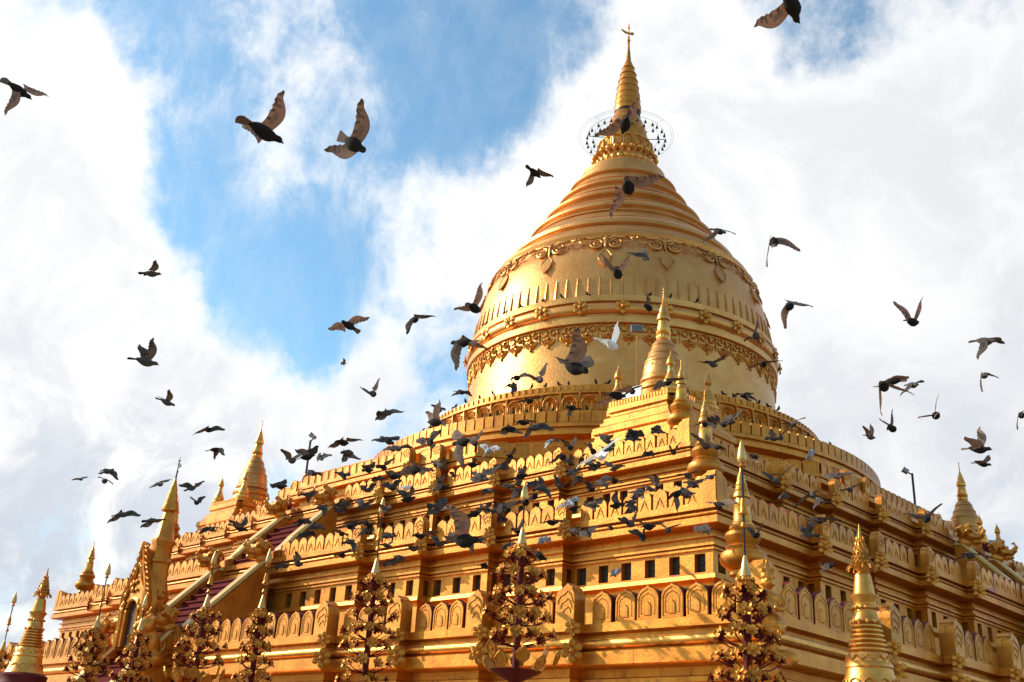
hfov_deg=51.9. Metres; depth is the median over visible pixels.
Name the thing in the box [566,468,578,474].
pigeon
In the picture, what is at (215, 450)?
pigeon
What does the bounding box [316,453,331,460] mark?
pigeon
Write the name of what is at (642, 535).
pigeon
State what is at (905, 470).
floodlight
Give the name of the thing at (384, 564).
pigeon
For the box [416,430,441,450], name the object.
pigeon
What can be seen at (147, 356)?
pigeon
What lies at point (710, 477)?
pigeon
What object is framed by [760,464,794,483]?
pigeon
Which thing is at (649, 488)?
pigeon
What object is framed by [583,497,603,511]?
pigeon
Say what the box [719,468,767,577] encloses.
urn finial
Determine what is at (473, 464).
pigeon
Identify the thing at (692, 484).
pigeon
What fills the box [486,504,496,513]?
pigeon
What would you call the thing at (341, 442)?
pigeon
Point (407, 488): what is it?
pigeon
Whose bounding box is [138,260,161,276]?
pigeon
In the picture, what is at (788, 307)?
pigeon
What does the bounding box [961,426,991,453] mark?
pigeon
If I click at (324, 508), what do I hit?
pigeon
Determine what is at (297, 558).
pigeon
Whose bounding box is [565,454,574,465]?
pigeon
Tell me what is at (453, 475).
pigeon
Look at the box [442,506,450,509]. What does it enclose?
pigeon
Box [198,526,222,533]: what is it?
pigeon
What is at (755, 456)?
pigeon
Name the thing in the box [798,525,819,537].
pigeon
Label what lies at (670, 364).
stupa
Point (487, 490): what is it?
pigeon
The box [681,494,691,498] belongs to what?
pigeon
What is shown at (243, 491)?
stupa
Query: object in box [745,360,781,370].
pigeon
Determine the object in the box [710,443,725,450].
pigeon
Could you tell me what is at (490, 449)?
pigeon
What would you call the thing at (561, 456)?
pigeon
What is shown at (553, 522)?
pigeon
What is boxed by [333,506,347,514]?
pigeon
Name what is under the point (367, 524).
pigeon
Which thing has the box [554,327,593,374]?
pigeon
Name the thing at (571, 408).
pigeon
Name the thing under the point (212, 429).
pigeon
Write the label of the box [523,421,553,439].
pigeon
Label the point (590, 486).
pigeon
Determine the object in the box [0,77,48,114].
pigeon
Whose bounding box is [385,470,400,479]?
pigeon
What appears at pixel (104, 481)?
pigeon
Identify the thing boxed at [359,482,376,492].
pigeon
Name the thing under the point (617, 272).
pigeon
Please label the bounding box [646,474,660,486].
pigeon
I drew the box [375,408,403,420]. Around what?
pigeon
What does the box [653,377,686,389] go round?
pigeon
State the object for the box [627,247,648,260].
pigeon
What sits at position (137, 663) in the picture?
flower tree
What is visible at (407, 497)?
pigeon
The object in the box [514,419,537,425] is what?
pigeon
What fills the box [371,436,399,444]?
pigeon
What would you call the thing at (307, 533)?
pigeon
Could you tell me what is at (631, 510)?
pigeon
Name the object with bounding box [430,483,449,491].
pigeon
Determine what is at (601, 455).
pigeon
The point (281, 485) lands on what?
pigeon
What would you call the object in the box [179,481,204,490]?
pigeon
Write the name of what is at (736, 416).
pigeon
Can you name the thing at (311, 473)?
pigeon
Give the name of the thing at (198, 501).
pigeon
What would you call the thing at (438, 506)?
pigeon
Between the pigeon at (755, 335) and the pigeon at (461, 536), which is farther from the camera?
the pigeon at (755, 335)
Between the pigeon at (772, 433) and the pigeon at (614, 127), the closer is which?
the pigeon at (614, 127)
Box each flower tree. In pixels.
[0,592,16,672]
[63,563,110,681]
[109,594,153,681]
[164,551,227,681]
[231,548,273,681]
[335,497,398,681]
[470,482,560,681]
[707,440,788,681]
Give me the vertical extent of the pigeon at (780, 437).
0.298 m
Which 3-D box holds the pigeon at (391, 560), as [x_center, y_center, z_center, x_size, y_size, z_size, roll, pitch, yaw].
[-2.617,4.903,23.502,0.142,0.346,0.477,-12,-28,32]
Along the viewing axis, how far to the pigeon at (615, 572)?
22.62 m
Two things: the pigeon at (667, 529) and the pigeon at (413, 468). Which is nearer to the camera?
the pigeon at (413, 468)
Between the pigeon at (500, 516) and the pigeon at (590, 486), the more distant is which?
the pigeon at (500, 516)
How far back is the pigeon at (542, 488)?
18.75 m
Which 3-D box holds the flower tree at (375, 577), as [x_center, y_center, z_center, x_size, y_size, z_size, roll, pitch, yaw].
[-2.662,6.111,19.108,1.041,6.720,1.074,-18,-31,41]
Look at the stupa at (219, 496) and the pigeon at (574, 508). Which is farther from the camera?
the stupa at (219, 496)
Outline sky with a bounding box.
[0,0,1023,647]
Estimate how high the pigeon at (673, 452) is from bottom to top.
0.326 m
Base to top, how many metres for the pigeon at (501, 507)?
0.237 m
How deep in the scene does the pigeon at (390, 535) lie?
21.85 m
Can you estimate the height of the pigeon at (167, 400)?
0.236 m
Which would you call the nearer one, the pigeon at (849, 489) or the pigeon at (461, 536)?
the pigeon at (461, 536)
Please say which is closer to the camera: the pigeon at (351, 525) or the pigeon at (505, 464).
the pigeon at (505, 464)
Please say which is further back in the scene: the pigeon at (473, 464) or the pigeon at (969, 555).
the pigeon at (473, 464)
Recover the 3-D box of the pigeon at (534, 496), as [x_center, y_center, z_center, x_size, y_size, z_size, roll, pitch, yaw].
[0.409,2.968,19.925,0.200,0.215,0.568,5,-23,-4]
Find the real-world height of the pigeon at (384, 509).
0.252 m
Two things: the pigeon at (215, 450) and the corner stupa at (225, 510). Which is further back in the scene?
the corner stupa at (225, 510)
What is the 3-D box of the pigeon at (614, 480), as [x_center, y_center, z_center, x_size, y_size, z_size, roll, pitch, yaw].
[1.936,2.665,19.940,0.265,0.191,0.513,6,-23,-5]
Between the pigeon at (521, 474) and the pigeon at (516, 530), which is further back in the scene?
the pigeon at (516, 530)
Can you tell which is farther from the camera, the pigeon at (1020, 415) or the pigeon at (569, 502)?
the pigeon at (569, 502)
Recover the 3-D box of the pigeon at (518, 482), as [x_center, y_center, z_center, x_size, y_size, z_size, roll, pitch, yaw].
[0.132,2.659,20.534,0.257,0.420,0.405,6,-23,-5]
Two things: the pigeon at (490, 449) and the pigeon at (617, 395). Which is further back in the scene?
the pigeon at (490, 449)
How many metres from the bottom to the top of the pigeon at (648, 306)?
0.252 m
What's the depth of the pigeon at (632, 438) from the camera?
18.75 m
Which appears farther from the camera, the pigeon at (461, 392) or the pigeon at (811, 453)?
the pigeon at (461, 392)
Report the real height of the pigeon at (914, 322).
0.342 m
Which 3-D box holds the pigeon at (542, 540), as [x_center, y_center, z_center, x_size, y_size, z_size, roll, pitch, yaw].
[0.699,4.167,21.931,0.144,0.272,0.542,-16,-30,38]
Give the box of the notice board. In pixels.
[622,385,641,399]
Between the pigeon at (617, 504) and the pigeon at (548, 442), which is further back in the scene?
the pigeon at (548, 442)
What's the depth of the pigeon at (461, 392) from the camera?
23.43 m
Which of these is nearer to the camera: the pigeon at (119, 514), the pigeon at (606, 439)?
the pigeon at (119, 514)
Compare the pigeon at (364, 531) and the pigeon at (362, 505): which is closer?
the pigeon at (362, 505)
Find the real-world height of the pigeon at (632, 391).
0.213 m
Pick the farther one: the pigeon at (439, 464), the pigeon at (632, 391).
the pigeon at (439, 464)
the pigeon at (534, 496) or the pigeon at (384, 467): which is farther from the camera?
the pigeon at (384, 467)
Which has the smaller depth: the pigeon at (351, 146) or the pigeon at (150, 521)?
the pigeon at (351, 146)
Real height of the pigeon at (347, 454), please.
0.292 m
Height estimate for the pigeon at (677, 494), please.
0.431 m
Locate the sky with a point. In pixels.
(883, 140)
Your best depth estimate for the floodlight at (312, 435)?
42.02 m
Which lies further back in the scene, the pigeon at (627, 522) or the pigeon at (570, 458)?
the pigeon at (570, 458)
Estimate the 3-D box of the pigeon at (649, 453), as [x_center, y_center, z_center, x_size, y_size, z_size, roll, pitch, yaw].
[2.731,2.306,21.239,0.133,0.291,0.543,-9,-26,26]
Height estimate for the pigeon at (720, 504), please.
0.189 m
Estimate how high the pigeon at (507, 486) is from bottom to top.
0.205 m
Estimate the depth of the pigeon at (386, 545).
23.43 m
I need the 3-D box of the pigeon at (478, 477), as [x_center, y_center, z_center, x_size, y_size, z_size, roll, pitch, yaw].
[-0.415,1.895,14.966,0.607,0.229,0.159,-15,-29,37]
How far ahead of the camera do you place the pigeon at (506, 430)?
17.73 m
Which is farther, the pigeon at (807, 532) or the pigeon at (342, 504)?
the pigeon at (342, 504)
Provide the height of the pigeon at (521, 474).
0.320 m
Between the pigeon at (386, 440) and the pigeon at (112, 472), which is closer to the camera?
the pigeon at (386, 440)
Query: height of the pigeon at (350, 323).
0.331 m
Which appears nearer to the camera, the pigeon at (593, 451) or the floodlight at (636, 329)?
the pigeon at (593, 451)
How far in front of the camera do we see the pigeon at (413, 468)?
14.91 m
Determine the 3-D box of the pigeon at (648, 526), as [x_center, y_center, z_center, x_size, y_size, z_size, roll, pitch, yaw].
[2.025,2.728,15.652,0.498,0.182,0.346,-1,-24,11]
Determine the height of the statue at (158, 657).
1.433 m
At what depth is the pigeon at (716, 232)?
18.77 m
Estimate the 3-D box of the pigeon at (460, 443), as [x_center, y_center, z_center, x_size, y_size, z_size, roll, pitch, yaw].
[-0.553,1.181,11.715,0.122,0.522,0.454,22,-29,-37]
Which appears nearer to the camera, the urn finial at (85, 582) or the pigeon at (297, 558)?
the pigeon at (297, 558)
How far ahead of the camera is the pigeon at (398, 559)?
21.90 m
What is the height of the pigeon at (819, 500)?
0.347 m
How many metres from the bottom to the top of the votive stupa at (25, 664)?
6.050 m
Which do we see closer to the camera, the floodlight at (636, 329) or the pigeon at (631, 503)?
the pigeon at (631, 503)
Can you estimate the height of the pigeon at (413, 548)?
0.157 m
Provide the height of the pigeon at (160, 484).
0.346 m
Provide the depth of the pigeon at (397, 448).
18.22 m
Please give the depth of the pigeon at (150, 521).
22.64 m
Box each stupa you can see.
[0,568,51,681]
[196,420,269,530]
[211,477,223,505]
[236,471,249,500]
[591,288,735,447]
[608,366,623,407]
[661,351,676,394]
[702,371,718,412]
[842,524,898,681]
[951,462,987,549]
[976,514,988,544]
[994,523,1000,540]
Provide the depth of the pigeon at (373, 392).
18.23 m
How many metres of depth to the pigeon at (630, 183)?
9.39 m
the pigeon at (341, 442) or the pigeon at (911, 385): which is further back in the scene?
the pigeon at (911, 385)
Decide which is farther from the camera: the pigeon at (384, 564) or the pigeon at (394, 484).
the pigeon at (384, 564)
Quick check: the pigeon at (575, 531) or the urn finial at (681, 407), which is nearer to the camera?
the pigeon at (575, 531)
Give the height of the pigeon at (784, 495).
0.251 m
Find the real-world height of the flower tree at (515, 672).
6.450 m
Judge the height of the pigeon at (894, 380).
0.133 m
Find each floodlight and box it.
[305,432,316,472]
[631,324,642,385]
[901,466,915,503]
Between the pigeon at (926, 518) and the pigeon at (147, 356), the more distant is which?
the pigeon at (926, 518)
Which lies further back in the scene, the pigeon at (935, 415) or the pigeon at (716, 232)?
the pigeon at (716, 232)
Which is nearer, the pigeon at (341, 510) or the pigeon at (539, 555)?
the pigeon at (539, 555)
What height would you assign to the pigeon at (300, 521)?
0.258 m
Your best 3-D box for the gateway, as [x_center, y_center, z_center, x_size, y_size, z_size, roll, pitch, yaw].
[-10.560,6.237,31.433,1.704,5.741,1.054,-18,-31,41]
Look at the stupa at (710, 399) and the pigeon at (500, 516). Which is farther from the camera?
the stupa at (710, 399)
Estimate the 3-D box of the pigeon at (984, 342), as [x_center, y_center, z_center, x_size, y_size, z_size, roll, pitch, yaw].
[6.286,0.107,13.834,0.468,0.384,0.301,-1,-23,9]
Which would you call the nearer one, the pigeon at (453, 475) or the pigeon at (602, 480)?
the pigeon at (602, 480)
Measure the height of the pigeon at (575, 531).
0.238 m
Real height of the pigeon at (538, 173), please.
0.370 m
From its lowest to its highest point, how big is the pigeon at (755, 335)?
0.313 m
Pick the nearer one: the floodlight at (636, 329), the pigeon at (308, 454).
the pigeon at (308, 454)
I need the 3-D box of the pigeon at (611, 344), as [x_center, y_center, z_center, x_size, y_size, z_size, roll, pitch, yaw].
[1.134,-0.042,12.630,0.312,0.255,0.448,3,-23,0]
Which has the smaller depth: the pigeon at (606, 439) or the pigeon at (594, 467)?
the pigeon at (606, 439)
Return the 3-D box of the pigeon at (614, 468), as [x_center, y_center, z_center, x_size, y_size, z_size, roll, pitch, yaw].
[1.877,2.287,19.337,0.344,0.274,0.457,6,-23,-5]
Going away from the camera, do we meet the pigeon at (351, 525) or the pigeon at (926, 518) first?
the pigeon at (926, 518)
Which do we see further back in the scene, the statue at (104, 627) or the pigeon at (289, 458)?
the statue at (104, 627)
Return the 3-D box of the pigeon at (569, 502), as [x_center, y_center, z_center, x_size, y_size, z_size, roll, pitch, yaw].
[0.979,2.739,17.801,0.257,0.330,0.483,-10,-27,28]
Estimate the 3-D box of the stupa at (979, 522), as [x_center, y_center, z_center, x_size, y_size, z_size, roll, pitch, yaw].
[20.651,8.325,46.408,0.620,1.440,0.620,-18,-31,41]
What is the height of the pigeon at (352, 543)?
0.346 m
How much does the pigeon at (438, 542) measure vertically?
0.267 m
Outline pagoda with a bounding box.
[0,25,1023,681]
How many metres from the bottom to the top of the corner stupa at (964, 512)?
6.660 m
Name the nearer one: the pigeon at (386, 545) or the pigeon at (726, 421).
the pigeon at (726, 421)
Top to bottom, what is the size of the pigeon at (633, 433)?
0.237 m
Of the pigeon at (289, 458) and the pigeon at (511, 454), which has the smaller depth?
the pigeon at (289, 458)
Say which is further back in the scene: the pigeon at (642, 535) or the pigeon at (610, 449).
the pigeon at (610, 449)
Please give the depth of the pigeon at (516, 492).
20.50 m
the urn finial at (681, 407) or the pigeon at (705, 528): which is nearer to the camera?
the pigeon at (705, 528)
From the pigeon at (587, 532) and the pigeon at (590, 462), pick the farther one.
the pigeon at (590, 462)
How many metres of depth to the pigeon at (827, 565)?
19.86 m
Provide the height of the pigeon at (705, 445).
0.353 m
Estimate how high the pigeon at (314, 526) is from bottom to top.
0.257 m
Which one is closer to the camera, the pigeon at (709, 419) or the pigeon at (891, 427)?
the pigeon at (891, 427)
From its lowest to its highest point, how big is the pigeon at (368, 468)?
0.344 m
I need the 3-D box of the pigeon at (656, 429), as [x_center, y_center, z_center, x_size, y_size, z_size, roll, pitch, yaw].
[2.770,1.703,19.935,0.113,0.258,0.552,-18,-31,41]
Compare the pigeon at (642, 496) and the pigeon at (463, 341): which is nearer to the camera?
the pigeon at (463, 341)
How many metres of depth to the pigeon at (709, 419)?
19.87 m
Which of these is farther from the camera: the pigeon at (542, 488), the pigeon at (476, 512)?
the pigeon at (476, 512)
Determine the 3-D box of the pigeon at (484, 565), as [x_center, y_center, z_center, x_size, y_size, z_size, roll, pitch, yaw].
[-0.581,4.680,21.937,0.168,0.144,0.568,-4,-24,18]
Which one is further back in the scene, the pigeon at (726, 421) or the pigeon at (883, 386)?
the pigeon at (726, 421)
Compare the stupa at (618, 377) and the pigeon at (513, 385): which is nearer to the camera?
the pigeon at (513, 385)
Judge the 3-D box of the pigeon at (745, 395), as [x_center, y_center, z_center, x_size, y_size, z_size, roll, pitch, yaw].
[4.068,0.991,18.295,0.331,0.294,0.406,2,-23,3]
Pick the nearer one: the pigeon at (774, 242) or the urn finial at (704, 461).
the pigeon at (774, 242)
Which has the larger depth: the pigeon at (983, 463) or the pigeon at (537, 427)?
the pigeon at (983, 463)
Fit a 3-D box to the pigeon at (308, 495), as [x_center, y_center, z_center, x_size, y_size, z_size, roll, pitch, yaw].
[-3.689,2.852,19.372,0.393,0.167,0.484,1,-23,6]
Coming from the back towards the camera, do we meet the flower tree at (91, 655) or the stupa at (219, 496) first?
the stupa at (219, 496)
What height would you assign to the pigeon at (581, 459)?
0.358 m
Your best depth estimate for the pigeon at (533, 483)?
21.12 m
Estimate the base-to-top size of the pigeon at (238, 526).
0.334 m
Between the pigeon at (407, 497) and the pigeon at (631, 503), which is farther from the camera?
the pigeon at (631, 503)
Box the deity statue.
[753,559,787,634]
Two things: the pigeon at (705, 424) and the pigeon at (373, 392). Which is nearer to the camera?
the pigeon at (373, 392)
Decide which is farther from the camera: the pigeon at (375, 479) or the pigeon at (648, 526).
the pigeon at (375, 479)
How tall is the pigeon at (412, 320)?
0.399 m
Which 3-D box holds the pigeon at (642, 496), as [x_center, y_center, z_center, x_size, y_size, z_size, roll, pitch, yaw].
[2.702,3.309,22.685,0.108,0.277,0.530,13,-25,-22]
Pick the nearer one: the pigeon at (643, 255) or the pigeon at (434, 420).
the pigeon at (434, 420)
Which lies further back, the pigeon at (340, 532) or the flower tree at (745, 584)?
the pigeon at (340, 532)
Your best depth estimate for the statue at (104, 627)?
31.09 m
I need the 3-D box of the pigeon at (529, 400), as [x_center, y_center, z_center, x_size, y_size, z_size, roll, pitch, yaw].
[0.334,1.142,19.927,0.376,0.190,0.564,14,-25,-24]
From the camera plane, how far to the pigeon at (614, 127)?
11.15 m
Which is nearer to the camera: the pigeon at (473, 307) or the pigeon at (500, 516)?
the pigeon at (473, 307)
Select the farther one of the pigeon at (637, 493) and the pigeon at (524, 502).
the pigeon at (637, 493)
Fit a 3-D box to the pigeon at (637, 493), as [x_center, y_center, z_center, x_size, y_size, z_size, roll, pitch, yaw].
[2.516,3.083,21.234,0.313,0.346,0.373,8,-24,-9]
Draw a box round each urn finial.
[75,542,95,591]
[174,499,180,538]
[667,363,695,429]
[687,390,724,483]
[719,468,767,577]
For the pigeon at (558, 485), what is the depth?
21.25 m
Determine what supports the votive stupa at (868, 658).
on the ground
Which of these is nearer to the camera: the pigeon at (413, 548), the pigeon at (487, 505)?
the pigeon at (487, 505)
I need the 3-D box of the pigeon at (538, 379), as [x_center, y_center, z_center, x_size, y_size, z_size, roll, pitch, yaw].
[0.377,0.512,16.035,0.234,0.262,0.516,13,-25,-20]
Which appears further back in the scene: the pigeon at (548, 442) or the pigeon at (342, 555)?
the pigeon at (548, 442)
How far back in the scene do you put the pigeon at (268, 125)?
7.95 m
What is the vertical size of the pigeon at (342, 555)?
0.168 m
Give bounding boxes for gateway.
[112,457,181,648]
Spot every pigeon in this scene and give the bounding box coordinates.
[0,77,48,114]
[98,468,118,479]
[98,477,112,484]
[107,509,140,523]
[127,337,158,366]
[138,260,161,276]
[140,517,165,527]
[149,479,171,487]
[155,389,174,405]
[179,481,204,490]
[190,496,205,504]
[193,426,224,434]
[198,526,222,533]
[205,447,224,459]
[228,516,247,531]
[235,90,285,143]
[270,479,287,489]
[272,560,288,570]
[280,449,301,463]
[290,518,311,525]
[291,551,302,566]
[295,445,318,460]
[297,530,315,537]
[298,491,318,502]
[303,470,321,477]
[307,520,325,529]
[313,504,327,515]
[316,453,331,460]
[324,98,369,158]
[328,316,369,333]
[328,437,362,447]
[333,498,350,506]
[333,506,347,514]
[333,529,348,535]
[334,471,350,478]
[334,548,351,557]
[340,450,360,462]
[341,538,356,552]
[343,521,360,529]
[353,499,373,509]
[357,527,374,536]
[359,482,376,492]
[360,378,379,396]
[360,520,383,528]
[361,462,375,472]
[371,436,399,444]
[371,474,389,482]
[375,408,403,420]
[375,458,394,469]
[377,503,391,512]
[379,541,392,548]
[379,561,390,566]
[380,479,401,488]
[382,532,396,537]
[383,444,412,451]
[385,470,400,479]
[386,555,399,565]
[389,554,404,565]
[396,485,415,502]
[399,485,412,490]
[400,461,434,475]
[405,314,435,333]
[406,546,422,551]
[412,531,437,538]
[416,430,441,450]
[425,399,445,426]
[426,497,447,514]
[430,458,446,469]
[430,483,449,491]
[430,535,447,546]
[435,473,446,483]
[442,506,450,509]
[443,505,478,554]
[449,471,457,477]
[451,335,488,370]
[451,389,471,396]
[451,429,475,468]
[454,283,482,312]
[464,457,478,467]
[467,507,486,517]
[468,430,482,445]
[470,465,501,482]
[477,563,487,568]
[479,502,491,513]
[480,444,501,456]
[481,488,496,495]
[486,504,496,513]
[493,458,510,469]
[496,501,517,513]
[497,512,506,522]
[500,423,522,434]
[500,539,514,549]
[501,483,514,488]
[503,380,517,394]
[504,447,515,459]
[509,487,522,499]
[509,521,521,533]
[510,372,527,380]
[512,464,527,478]
[513,472,525,485]
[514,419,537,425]
[515,397,541,403]
[516,499,533,505]
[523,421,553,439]
[524,363,547,382]
[525,165,553,186]
[525,478,537,486]
[529,492,538,499]
[531,476,551,497]
[531,549,546,560]
[537,536,550,544]
[541,519,567,525]
[544,438,560,448]
[548,452,568,464]
[553,474,567,488]
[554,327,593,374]
[557,496,578,508]
[560,436,576,450]
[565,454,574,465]
[566,405,581,415]
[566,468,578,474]
[566,504,580,511]
[567,526,580,537]
[570,475,583,485]
[576,439,618,468]
[578,453,585,463]
[578,525,599,537]
[583,459,595,466]
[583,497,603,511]
[584,443,596,454]
[584,480,594,491]
[588,461,600,470]
[593,322,619,349]
[594,386,634,407]
[595,97,639,136]
[595,475,614,488]
[598,433,613,444]
[601,253,632,278]
[602,442,614,452]
[604,461,624,471]
[606,478,622,483]
[609,174,663,217]
[610,490,625,508]
[610,567,620,576]
[617,510,637,527]
[623,435,641,441]
[624,505,637,513]
[625,385,642,394]
[625,429,644,438]
[625,495,637,507]
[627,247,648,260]
[628,488,643,496]
[628,529,645,541]
[631,489,644,498]
[634,521,663,530]
[640,450,654,458]
[641,485,656,491]
[644,294,652,312]
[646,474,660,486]
[650,425,665,433]
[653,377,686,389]
[661,524,680,532]
[669,442,680,454]
[669,489,695,511]
[676,470,699,478]
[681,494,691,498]
[683,479,703,489]
[690,433,710,448]
[693,524,712,535]
[694,422,715,427]
[698,354,727,367]
[702,228,735,242]
[703,499,738,508]
[704,473,716,480]
[707,414,719,426]
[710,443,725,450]
[711,414,735,427]
[718,410,743,425]
[735,392,756,400]
[743,314,759,341]
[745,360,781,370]
[745,521,763,537]
[750,453,759,463]
[754,0,800,28]
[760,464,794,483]
[765,429,783,440]
[766,235,799,266]
[769,426,789,440]
[778,417,805,426]
[778,492,789,498]
[781,299,812,328]
[794,490,817,507]
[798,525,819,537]
[805,448,815,460]
[807,514,841,526]
[813,497,833,509]
[819,561,835,574]
[825,471,854,478]
[837,483,862,492]
[862,423,874,439]
[873,375,909,386]
[878,381,913,415]
[879,409,896,431]
[893,297,922,326]
[900,380,924,395]
[903,503,941,522]
[918,394,939,419]
[954,552,993,561]
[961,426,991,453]
[968,337,1004,359]
[971,455,991,466]
[980,372,998,391]
[1016,411,1023,429]
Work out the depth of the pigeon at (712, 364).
18.23 m
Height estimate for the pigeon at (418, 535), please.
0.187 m
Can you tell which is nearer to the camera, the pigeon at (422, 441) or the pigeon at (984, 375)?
the pigeon at (422, 441)
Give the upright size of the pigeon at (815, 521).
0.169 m
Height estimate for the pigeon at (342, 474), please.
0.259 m
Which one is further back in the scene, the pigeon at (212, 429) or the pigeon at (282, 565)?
the pigeon at (282, 565)
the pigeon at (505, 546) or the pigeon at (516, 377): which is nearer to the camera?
the pigeon at (516, 377)
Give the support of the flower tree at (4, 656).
on the ground
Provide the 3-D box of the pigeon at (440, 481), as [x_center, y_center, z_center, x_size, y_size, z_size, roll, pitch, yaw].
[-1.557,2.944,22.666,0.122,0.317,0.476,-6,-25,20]
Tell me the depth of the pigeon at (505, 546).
20.52 m
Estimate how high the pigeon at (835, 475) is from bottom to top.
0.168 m
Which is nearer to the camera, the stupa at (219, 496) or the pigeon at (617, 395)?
the pigeon at (617, 395)
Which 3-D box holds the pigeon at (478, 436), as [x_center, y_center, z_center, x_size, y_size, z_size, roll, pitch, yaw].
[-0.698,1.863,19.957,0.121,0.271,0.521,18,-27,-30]
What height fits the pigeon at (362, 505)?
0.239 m
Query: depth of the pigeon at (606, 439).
21.18 m
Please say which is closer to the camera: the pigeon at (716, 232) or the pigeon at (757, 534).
the pigeon at (716, 232)
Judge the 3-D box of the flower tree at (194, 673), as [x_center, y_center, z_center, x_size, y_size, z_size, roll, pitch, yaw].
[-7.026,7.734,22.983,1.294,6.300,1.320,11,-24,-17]
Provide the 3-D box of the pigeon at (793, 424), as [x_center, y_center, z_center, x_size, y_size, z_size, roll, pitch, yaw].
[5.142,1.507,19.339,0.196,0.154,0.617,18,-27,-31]
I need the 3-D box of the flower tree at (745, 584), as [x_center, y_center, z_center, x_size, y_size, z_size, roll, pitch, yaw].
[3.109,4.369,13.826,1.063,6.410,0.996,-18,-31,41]
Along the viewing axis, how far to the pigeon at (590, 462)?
22.59 m
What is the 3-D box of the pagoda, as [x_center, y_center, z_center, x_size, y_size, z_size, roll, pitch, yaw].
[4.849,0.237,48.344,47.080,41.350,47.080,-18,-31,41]
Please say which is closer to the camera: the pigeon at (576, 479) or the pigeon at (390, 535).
the pigeon at (390, 535)
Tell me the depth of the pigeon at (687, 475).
17.72 m
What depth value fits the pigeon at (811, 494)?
16.00 m
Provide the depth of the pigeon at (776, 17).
7.37 m
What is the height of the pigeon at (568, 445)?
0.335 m
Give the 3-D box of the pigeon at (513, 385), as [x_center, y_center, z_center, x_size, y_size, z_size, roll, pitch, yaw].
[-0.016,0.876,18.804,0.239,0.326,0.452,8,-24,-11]
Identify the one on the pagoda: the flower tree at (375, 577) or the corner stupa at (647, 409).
the corner stupa at (647, 409)
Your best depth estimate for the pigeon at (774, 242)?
11.97 m
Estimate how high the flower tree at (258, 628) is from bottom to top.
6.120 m

